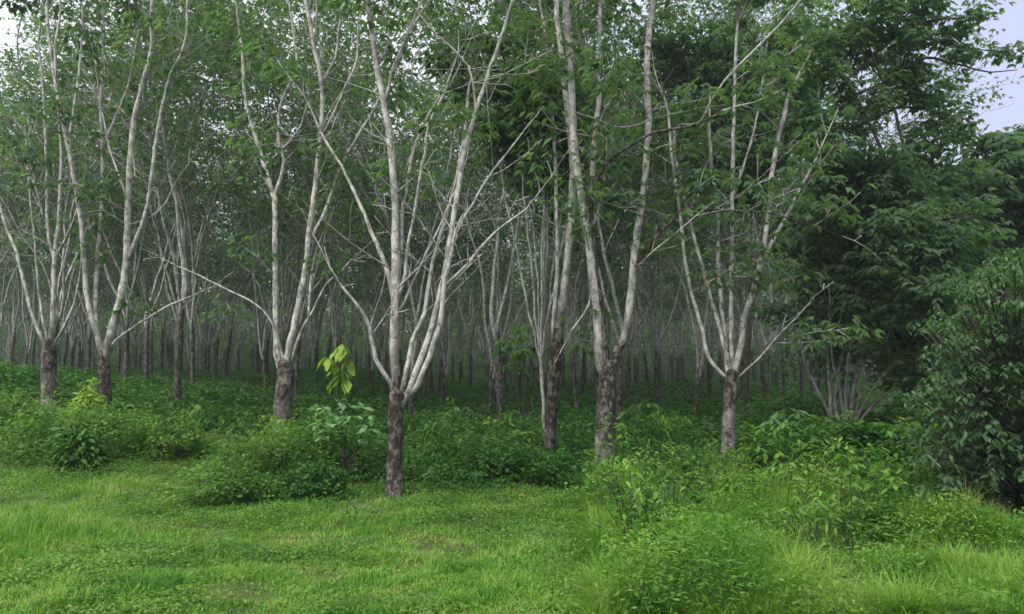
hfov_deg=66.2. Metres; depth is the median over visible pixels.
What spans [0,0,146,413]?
rubber tree
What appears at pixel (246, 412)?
seedling
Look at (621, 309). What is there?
rubber tree
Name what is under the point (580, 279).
rubber tree
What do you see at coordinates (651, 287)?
rubber tree
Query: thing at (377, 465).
bush
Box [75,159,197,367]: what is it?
rubber tree
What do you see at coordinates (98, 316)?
rubber tree
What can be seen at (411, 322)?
rubber tree
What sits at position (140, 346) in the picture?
rubber tree
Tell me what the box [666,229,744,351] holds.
rubber tree
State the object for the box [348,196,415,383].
rubber tree
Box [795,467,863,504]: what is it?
weed
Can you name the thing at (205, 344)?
rubber tree
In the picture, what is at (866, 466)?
weed clump
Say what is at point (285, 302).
rubber tree
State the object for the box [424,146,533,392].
rubber tree
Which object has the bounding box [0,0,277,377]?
rubber tree
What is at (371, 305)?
rubber tree
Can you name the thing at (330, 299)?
rubber tree
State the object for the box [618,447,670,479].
weed
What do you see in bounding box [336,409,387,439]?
seedling
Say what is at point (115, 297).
rubber tree
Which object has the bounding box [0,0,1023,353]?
sky
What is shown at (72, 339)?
rubber tree
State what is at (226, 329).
rubber tree
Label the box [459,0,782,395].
rubber tree
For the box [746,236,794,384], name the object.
rubber tree
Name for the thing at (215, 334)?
rubber tree
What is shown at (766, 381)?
rubber tree
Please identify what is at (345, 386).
sapling
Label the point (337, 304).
rubber tree
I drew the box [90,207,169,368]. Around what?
rubber tree
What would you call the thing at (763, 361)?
rubber tree
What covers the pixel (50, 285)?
rubber tree
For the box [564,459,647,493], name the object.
weed
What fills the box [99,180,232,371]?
rubber tree
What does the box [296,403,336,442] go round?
seedling
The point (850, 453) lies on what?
weed
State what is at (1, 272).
rubber tree
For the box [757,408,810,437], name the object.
plant
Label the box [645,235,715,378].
rubber tree
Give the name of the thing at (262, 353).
rubber tree
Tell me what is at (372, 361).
rubber tree
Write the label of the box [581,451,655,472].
weed
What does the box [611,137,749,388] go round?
rubber tree
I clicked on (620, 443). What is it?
weed
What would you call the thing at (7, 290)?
rubber tree
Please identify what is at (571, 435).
seedling
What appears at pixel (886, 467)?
weed
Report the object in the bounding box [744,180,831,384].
rubber tree
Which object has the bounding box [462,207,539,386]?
rubber tree
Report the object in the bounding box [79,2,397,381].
rubber tree
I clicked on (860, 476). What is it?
weed
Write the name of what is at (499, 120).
broadleaf tree
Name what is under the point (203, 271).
rubber tree
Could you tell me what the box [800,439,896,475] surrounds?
weed
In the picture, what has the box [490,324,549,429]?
sapling
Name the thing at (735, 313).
rubber tree
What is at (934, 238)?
broadleaf tree
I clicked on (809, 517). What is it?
weed
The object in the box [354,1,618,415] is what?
rubber tree
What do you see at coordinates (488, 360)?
rubber tree
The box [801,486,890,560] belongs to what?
weed
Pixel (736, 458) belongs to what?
weed
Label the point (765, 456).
weed
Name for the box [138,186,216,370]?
rubber tree
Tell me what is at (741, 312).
rubber tree
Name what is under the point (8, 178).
rubber tree
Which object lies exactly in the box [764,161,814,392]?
rubber tree
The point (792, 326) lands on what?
rubber tree
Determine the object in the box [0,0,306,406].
rubber tree
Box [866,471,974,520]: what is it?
weed clump
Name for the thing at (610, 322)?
rubber tree
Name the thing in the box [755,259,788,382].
rubber tree
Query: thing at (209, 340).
rubber tree
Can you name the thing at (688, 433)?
bush
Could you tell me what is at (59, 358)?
rubber tree
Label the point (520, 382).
rubber tree
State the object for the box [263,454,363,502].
bush
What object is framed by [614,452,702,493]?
weed
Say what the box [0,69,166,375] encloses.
rubber tree
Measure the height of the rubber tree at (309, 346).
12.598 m
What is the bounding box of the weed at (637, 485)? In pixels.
[567,443,661,547]
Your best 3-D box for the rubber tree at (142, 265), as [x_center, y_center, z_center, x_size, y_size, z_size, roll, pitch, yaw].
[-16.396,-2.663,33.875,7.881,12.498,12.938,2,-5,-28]
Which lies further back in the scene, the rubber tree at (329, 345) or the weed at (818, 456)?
the rubber tree at (329, 345)
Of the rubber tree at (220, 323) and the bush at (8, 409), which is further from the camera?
the rubber tree at (220, 323)
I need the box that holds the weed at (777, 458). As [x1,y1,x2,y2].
[743,452,796,496]
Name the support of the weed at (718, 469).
on the ground at (273, 597)
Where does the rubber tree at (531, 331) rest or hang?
on the ground at (273, 597)
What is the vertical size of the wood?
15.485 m
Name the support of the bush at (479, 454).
on the ground at (273, 597)
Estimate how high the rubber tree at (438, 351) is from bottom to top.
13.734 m
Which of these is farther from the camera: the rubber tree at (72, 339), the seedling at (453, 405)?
the rubber tree at (72, 339)
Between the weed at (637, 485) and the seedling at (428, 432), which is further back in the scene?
the seedling at (428, 432)
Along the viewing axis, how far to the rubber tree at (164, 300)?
37.11 m
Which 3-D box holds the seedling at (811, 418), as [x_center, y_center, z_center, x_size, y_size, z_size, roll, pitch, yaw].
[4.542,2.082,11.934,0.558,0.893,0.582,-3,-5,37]
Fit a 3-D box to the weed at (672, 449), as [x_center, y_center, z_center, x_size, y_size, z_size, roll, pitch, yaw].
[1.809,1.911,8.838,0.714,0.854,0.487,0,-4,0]
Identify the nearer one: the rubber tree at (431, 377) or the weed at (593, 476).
the weed at (593, 476)
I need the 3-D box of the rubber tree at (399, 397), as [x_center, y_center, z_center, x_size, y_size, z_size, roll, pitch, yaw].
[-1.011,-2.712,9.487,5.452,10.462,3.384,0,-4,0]
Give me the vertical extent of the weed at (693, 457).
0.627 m
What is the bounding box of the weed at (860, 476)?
[811,449,891,496]
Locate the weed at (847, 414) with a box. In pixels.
[817,410,881,451]
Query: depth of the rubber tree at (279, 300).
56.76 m
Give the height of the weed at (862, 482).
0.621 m
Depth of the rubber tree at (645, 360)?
52.10 m
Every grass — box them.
[560,435,1023,613]
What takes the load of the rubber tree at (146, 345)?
on the ground at (273, 597)
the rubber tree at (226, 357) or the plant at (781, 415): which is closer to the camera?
the plant at (781, 415)
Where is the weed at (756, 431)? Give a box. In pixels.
[712,423,802,475]
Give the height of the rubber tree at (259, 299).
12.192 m
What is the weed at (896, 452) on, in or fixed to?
on the ground at (273, 597)
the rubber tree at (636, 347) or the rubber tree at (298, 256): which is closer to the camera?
the rubber tree at (298, 256)
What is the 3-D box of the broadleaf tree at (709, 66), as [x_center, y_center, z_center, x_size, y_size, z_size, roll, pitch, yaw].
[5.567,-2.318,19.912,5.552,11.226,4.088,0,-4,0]
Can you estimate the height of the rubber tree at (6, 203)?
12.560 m
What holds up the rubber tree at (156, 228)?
on the ground at (273, 597)
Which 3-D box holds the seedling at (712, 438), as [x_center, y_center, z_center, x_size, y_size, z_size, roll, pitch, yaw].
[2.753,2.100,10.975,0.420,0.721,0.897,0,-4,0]
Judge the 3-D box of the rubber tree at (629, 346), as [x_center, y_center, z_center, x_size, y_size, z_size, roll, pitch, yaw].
[5.936,-2.660,30.129,14.078,13.598,8.575,0,-4,-5]
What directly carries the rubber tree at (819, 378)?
on the ground at (273, 597)
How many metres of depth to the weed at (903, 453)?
9.94 m
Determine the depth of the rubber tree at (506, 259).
29.82 m
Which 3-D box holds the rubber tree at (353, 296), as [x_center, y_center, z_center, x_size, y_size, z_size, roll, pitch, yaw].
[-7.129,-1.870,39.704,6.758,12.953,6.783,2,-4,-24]
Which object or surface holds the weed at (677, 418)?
on the ground at (273, 597)
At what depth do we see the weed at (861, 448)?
9.71 m
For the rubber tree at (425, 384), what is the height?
13.590 m
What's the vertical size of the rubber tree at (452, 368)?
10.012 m
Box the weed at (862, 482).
[830,470,877,503]
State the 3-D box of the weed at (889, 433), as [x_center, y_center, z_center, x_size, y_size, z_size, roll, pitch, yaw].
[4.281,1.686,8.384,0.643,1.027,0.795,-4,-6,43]
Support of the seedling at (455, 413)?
on the ground at (273, 597)
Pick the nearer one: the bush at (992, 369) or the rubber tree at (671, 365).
the bush at (992, 369)
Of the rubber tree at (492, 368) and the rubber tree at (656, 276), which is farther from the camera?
the rubber tree at (656, 276)
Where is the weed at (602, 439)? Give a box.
[578,412,632,462]
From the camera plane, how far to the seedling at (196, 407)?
13.74 m
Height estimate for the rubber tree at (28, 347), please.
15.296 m
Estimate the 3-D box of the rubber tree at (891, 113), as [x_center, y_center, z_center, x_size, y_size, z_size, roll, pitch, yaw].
[12.884,-3.261,28.585,6.419,14.443,9.474,1,-4,-18]
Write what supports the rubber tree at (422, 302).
on the ground at (273, 597)
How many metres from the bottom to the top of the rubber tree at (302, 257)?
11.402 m
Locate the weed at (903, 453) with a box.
[893,439,919,471]
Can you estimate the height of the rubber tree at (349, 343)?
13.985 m
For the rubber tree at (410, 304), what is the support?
on the ground at (273, 597)
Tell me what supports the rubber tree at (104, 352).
on the ground at (273, 597)
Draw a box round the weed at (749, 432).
[717,422,772,450]
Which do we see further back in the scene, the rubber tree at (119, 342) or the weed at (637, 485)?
the rubber tree at (119, 342)
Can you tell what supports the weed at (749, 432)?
on the ground at (273, 597)
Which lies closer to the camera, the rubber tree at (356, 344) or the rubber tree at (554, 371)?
the rubber tree at (554, 371)
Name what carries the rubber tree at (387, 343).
on the ground at (273, 597)
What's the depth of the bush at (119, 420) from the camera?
11.54 m
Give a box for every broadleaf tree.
[420,0,643,440]
[625,0,848,418]
[749,117,1016,393]
[756,0,1023,427]
[885,108,1023,377]
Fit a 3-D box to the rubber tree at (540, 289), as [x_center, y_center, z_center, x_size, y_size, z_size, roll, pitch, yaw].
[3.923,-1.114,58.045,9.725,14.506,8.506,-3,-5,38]
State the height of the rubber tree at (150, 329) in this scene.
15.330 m
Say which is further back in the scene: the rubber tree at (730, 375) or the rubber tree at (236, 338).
the rubber tree at (236, 338)
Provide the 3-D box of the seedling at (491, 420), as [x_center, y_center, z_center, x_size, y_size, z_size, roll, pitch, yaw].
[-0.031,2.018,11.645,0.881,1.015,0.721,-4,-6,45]
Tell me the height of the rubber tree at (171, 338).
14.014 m
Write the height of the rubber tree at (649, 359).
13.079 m
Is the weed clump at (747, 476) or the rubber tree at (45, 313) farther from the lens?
the rubber tree at (45, 313)
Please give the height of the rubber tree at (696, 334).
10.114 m
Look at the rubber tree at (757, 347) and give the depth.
52.01 m
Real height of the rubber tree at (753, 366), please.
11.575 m
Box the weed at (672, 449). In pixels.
[646,439,705,492]
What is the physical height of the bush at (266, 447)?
1.086 m
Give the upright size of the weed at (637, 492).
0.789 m
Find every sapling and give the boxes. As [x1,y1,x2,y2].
[316,343,354,471]
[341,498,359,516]
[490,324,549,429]
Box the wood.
[0,235,903,382]
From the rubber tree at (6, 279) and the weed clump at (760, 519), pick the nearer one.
the weed clump at (760, 519)
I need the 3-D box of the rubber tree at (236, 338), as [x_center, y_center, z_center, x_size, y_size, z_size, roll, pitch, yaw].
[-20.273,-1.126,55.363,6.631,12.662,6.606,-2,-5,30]
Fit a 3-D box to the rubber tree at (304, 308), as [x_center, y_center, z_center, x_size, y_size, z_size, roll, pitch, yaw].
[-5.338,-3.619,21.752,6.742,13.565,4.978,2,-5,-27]
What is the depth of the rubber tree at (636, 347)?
44.11 m
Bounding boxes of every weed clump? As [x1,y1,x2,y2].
[559,469,716,528]
[644,523,752,582]
[698,497,807,540]
[699,462,805,506]
[753,538,873,590]
[771,436,913,487]
[801,490,896,543]
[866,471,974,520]
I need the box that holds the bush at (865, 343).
[760,256,963,427]
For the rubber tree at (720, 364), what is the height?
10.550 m
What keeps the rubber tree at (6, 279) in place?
on the ground at (273, 597)
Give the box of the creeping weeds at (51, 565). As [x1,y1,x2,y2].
[0,426,683,613]
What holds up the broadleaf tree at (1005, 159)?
on the ground at (273, 597)
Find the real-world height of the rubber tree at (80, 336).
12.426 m
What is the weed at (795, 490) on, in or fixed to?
on the ground at (273, 597)
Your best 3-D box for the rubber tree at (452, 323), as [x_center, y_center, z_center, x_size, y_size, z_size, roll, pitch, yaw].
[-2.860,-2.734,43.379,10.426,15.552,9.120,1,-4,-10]
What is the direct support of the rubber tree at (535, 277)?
on the ground at (273, 597)
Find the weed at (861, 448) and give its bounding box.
[831,437,889,462]
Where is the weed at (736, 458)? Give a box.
[670,442,750,489]
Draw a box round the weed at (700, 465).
[664,410,713,495]
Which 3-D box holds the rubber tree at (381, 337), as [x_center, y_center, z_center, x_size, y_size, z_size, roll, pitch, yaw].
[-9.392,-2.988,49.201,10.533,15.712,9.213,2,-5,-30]
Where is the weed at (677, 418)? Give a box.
[648,411,728,467]
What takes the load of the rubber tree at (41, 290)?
on the ground at (273, 597)
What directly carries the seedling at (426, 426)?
on the ground at (273, 597)
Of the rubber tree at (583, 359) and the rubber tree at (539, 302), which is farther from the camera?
the rubber tree at (539, 302)
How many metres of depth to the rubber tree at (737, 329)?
26.39 m
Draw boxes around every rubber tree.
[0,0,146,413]
[0,0,190,353]
[0,0,233,421]
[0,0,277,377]
[0,0,286,343]
[0,0,298,375]
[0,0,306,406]
[0,2,117,365]
[0,60,235,264]
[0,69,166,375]
[0,70,95,330]
[0,87,32,224]
[0,136,120,283]
[0,147,81,365]
[0,163,115,342]
[0,181,70,321]
[0,200,83,365]
[0,202,57,363]
[0,234,50,346]
[0,249,58,295]
[0,255,50,355]
[1,238,90,365]
[2,107,117,369]
[3,207,110,367]
[5,105,218,374]
[15,182,220,370]
[21,174,225,368]
[26,170,180,370]
[31,0,333,388]
[31,247,98,323]
[32,89,200,327]
[42,176,150,369]
[42,216,195,369]
[48,0,255,374]
[59,260,169,366]
[66,195,192,372]
[66,203,191,369]
[67,0,262,380]
[67,248,109,343]
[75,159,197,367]
[77,97,256,372]
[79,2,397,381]
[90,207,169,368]
[92,258,197,369]
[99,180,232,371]
[115,0,436,341]
[129,0,429,393]
[132,160,262,370]
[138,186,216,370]
[140,0,468,463]
[144,5,421,388]
[144,134,320,373]
[146,101,275,376]
[151,201,246,358]
[161,194,317,374]
[169,137,308,356]
[186,174,381,378]
[187,0,437,407]
[188,98,349,372]
[188,218,279,368]
[191,209,286,371]
[193,160,289,371]
[198,220,252,364]
[198,252,236,332]
[205,0,588,428]
[209,156,311,373]
[210,83,422,357]
[220,34,451,382]
[220,107,359,368]
[222,0,613,499]
[233,12,486,394]
[235,219,331,342]
[242,52,535,402]
[262,229,339,329]
[265,224,348,369]
[267,201,361,344]
[270,247,351,357]
[271,175,358,307]
[282,146,448,364]
[285,43,492,395]
[292,208,379,378]
[293,134,441,377]
[298,155,443,379]
[306,78,527,393]
[312,0,679,409]
[312,261,375,345]
[333,0,521,408]
[334,228,466,395]
[334,267,435,366]
[335,215,424,341]
[343,133,440,388]
[344,256,371,368]
[346,228,451,369]
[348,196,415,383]
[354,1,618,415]
[355,187,483,356]
[370,138,539,350]
[372,227,440,376]
[378,141,538,391]
[386,206,479,346]
[404,62,637,398]
[405,0,683,404]
[405,202,548,378]
[418,0,630,423]
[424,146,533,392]
[424,278,478,381]
[428,208,502,383]
[433,0,763,401]
[443,273,480,382]
[457,113,548,401]
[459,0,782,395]
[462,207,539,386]
[462,257,516,327]
[465,205,576,360]
[465,235,534,337]
[466,270,548,382]
[477,266,557,380]
[481,181,624,348]
[481,243,548,382]
[486,0,628,456]
[487,0,687,421]
[487,188,587,392]
[508,74,873,400]
[509,94,649,395]
[509,220,630,382]
[512,0,846,415]
[515,215,587,332]
[516,221,622,351]
[518,0,881,465]
[521,152,712,351]
[529,236,587,322]
[530,223,681,381]
[548,0,774,404]
[549,189,629,357]
[553,222,662,368]
[563,138,741,396]
[566,138,695,392]
[568,240,636,384]
[581,0,1023,403]
[586,0,884,457]
[607,0,903,401]
[608,252,668,382]
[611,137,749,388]
[613,256,689,381]
[615,186,748,384]
[623,209,697,383]
[637,0,849,399]
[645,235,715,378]
[653,269,677,380]
[658,254,714,380]
[662,232,716,389]
[665,225,775,369]
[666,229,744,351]
[670,232,739,383]
[677,268,735,381]
[678,228,767,382]
[681,221,785,345]
[685,212,777,391]
[686,197,774,384]
[687,151,785,394]
[690,126,906,393]
[694,211,789,381]
[698,0,1004,399]
[737,154,854,392]
[739,193,798,381]
[740,199,795,392]
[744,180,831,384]
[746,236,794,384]
[748,11,902,405]
[754,63,1019,399]
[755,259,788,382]
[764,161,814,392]
[780,140,948,388]
[789,294,806,385]
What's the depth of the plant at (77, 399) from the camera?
12.49 m
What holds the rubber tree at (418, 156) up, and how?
on the ground at (273, 597)
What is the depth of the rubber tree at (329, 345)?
36.55 m
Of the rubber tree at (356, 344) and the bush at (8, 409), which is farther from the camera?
the rubber tree at (356, 344)
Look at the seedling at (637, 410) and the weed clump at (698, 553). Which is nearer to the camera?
the weed clump at (698, 553)
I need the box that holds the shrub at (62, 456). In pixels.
[41,413,113,475]
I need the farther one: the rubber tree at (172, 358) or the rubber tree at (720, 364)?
the rubber tree at (172, 358)
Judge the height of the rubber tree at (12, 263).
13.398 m
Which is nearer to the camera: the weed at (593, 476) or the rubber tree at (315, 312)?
the weed at (593, 476)
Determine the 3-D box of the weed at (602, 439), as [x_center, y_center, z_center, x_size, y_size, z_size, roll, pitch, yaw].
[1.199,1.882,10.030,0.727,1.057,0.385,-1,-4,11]
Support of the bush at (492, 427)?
on the ground at (273, 597)
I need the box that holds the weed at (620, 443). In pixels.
[589,425,640,499]
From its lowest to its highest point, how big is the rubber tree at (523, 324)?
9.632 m
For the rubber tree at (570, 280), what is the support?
on the ground at (273, 597)
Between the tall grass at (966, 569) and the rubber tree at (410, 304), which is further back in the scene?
the rubber tree at (410, 304)
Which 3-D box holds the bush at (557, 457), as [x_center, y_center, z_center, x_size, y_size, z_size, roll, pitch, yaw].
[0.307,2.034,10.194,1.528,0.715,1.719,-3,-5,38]
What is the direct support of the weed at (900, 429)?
on the ground at (273, 597)
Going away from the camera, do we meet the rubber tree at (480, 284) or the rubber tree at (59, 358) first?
the rubber tree at (480, 284)
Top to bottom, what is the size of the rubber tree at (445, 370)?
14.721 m
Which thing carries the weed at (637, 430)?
on the ground at (273, 597)
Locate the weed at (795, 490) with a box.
[771,468,807,533]
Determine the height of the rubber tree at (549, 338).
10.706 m
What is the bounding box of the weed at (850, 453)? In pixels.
[825,437,889,544]
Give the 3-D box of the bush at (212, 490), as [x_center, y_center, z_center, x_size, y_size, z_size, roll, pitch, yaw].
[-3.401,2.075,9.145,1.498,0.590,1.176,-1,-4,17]
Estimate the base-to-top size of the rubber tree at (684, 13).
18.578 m
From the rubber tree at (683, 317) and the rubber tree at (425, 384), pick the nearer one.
the rubber tree at (425, 384)
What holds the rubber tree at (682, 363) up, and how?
on the ground at (273, 597)
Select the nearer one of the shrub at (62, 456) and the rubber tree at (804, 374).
the shrub at (62, 456)
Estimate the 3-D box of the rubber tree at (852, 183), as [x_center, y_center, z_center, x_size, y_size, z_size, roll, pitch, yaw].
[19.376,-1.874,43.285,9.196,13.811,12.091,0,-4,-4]
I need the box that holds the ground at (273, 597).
[0,373,1023,613]
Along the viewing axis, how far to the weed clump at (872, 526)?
6.86 m
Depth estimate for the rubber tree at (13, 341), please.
40.42 m
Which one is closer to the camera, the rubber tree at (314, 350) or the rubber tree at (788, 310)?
the rubber tree at (314, 350)
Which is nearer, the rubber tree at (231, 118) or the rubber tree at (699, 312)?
the rubber tree at (231, 118)
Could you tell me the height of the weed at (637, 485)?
1.048 m
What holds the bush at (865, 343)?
on the ground at (273, 597)
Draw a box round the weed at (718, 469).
[702,463,740,489]
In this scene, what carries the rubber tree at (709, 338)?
on the ground at (273, 597)
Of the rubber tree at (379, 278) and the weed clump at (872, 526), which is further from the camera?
the rubber tree at (379, 278)
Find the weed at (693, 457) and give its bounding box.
[669,456,716,490]
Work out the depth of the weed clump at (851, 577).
5.38 m
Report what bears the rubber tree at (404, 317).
on the ground at (273, 597)
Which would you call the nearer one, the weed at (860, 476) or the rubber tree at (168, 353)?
the weed at (860, 476)
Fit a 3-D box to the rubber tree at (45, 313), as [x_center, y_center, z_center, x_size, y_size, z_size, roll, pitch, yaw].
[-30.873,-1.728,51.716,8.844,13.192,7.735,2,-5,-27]
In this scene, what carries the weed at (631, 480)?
on the ground at (273, 597)
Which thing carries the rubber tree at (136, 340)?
on the ground at (273, 597)
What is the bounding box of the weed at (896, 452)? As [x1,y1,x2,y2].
[868,448,960,492]
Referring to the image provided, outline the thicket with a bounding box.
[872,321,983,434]
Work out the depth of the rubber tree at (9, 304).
56.37 m
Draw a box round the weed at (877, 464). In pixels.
[857,442,907,504]
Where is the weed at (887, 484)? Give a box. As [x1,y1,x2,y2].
[838,462,907,528]
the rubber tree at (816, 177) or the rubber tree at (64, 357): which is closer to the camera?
the rubber tree at (816, 177)
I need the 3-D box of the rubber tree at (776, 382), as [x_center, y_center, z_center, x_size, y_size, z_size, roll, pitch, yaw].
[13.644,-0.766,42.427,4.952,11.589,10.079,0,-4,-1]
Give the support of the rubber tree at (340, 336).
on the ground at (273, 597)
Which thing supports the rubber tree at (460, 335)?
on the ground at (273, 597)
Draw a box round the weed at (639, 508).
[601,481,711,555]
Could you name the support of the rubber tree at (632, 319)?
on the ground at (273, 597)
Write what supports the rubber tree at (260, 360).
on the ground at (273, 597)
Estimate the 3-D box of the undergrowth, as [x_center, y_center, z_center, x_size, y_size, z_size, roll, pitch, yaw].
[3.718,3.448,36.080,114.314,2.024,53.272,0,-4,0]
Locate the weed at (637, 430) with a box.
[613,414,652,460]
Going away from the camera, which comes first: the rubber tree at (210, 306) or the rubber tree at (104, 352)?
the rubber tree at (104, 352)
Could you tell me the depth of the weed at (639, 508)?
6.25 m
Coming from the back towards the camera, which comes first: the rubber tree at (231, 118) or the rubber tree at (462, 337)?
the rubber tree at (462, 337)
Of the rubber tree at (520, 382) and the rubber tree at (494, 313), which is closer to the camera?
the rubber tree at (520, 382)
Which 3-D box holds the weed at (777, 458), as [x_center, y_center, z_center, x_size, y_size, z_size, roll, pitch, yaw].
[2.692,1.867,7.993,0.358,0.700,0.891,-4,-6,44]
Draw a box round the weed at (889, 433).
[869,416,947,491]
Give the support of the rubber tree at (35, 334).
on the ground at (273, 597)
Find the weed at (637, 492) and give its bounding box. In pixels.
[614,473,706,547]
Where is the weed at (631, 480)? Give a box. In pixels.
[611,455,657,546]
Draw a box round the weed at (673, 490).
[640,464,729,530]
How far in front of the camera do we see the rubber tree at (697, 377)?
21.64 m
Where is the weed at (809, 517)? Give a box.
[760,489,846,552]
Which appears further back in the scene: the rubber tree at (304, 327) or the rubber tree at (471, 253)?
the rubber tree at (304, 327)
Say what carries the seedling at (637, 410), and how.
on the ground at (273, 597)
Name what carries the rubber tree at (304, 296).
on the ground at (273, 597)
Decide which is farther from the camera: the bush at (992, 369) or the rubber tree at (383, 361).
the rubber tree at (383, 361)
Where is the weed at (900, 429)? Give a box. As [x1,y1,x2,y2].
[878,416,919,480]
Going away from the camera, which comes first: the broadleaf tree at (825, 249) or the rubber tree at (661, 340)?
the broadleaf tree at (825, 249)
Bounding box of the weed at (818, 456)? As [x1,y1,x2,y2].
[787,438,865,509]
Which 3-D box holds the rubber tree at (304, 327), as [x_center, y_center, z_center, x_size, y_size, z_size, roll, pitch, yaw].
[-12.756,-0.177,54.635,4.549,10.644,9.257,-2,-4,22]
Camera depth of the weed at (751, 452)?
9.83 m
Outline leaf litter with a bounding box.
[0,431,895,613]
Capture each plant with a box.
[59,377,117,444]
[307,398,384,481]
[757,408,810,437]
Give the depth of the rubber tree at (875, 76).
24.45 m
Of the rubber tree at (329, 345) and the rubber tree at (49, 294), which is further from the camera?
the rubber tree at (49, 294)
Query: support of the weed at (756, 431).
on the ground at (273, 597)
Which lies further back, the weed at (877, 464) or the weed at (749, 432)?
the weed at (749, 432)
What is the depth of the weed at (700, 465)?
8.82 m
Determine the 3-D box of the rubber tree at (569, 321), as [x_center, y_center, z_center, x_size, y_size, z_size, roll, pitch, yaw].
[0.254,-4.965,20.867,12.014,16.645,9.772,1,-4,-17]
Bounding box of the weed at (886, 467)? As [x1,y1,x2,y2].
[843,438,904,502]
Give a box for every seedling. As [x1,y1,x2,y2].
[170,402,205,430]
[219,409,252,444]
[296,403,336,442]
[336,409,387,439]
[403,418,440,460]
[417,426,444,445]
[436,407,477,455]
[446,396,485,433]
[483,410,534,446]
[498,412,541,444]
[556,402,594,455]
[560,420,594,439]
[616,399,660,451]
[629,411,678,452]
[695,431,720,459]
[793,414,823,429]
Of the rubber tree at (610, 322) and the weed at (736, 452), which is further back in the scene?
the rubber tree at (610, 322)
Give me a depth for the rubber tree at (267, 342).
44.38 m
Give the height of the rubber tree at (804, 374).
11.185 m
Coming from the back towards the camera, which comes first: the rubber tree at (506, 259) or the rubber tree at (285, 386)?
the rubber tree at (506, 259)
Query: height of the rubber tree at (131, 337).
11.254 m
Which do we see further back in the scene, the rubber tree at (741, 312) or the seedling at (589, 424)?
the rubber tree at (741, 312)
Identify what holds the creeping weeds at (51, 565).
on the ground at (273, 597)
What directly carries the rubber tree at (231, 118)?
on the ground at (273, 597)
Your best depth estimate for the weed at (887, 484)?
6.92 m
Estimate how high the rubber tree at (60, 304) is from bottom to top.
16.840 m
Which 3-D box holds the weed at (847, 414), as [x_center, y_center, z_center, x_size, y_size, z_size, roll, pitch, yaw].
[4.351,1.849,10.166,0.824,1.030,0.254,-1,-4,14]
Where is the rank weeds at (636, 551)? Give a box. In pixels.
[586,435,1023,613]
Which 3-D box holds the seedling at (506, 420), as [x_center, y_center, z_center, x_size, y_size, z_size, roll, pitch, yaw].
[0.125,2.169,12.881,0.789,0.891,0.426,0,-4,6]
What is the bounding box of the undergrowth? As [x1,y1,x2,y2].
[0,357,985,489]
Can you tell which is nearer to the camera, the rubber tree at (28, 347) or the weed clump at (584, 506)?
the weed clump at (584, 506)
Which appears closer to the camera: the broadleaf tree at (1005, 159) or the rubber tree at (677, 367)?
the broadleaf tree at (1005, 159)
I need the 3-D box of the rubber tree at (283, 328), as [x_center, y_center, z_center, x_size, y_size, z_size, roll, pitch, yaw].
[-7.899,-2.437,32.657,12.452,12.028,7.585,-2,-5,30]
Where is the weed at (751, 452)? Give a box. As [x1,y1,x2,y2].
[732,441,797,474]
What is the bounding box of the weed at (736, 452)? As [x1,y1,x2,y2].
[704,432,770,470]
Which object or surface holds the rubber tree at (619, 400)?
on the ground at (273, 597)
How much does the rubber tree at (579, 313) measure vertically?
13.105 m
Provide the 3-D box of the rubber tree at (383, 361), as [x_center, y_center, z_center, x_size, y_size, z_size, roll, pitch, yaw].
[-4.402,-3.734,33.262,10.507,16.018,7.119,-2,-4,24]
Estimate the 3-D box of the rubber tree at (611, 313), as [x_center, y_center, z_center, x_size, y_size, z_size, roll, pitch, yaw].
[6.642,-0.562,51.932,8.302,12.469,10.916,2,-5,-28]
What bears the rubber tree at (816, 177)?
on the ground at (273, 597)
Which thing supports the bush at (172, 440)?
on the ground at (273, 597)
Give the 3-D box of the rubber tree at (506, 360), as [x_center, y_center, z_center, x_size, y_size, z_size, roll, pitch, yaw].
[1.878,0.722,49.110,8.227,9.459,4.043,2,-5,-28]
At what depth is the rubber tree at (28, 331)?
56.40 m
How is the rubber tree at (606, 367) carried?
on the ground at (273, 597)
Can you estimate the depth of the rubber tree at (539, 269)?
47.52 m
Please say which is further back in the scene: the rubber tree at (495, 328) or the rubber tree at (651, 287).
the rubber tree at (651, 287)
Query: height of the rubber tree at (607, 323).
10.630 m
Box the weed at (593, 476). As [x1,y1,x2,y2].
[569,450,642,506]
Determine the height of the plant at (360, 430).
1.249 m
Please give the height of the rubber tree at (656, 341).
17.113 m
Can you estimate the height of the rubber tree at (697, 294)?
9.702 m
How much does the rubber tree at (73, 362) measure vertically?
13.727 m
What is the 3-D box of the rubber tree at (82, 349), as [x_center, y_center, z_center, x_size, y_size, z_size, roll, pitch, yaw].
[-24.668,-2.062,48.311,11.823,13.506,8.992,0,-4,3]
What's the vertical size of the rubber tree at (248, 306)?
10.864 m
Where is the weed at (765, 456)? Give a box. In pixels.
[746,421,805,484]
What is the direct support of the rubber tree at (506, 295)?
on the ground at (273, 597)
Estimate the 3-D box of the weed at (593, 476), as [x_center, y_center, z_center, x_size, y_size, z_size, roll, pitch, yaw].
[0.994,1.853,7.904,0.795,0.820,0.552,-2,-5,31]
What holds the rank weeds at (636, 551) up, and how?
on the ground at (273, 597)
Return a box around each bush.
[0,381,66,435]
[0,385,208,466]
[102,408,228,463]
[154,459,290,509]
[160,409,370,498]
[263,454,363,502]
[294,431,415,485]
[358,421,556,497]
[406,407,594,464]
[470,436,587,491]
[613,414,720,451]
[760,256,963,427]
[892,247,1023,526]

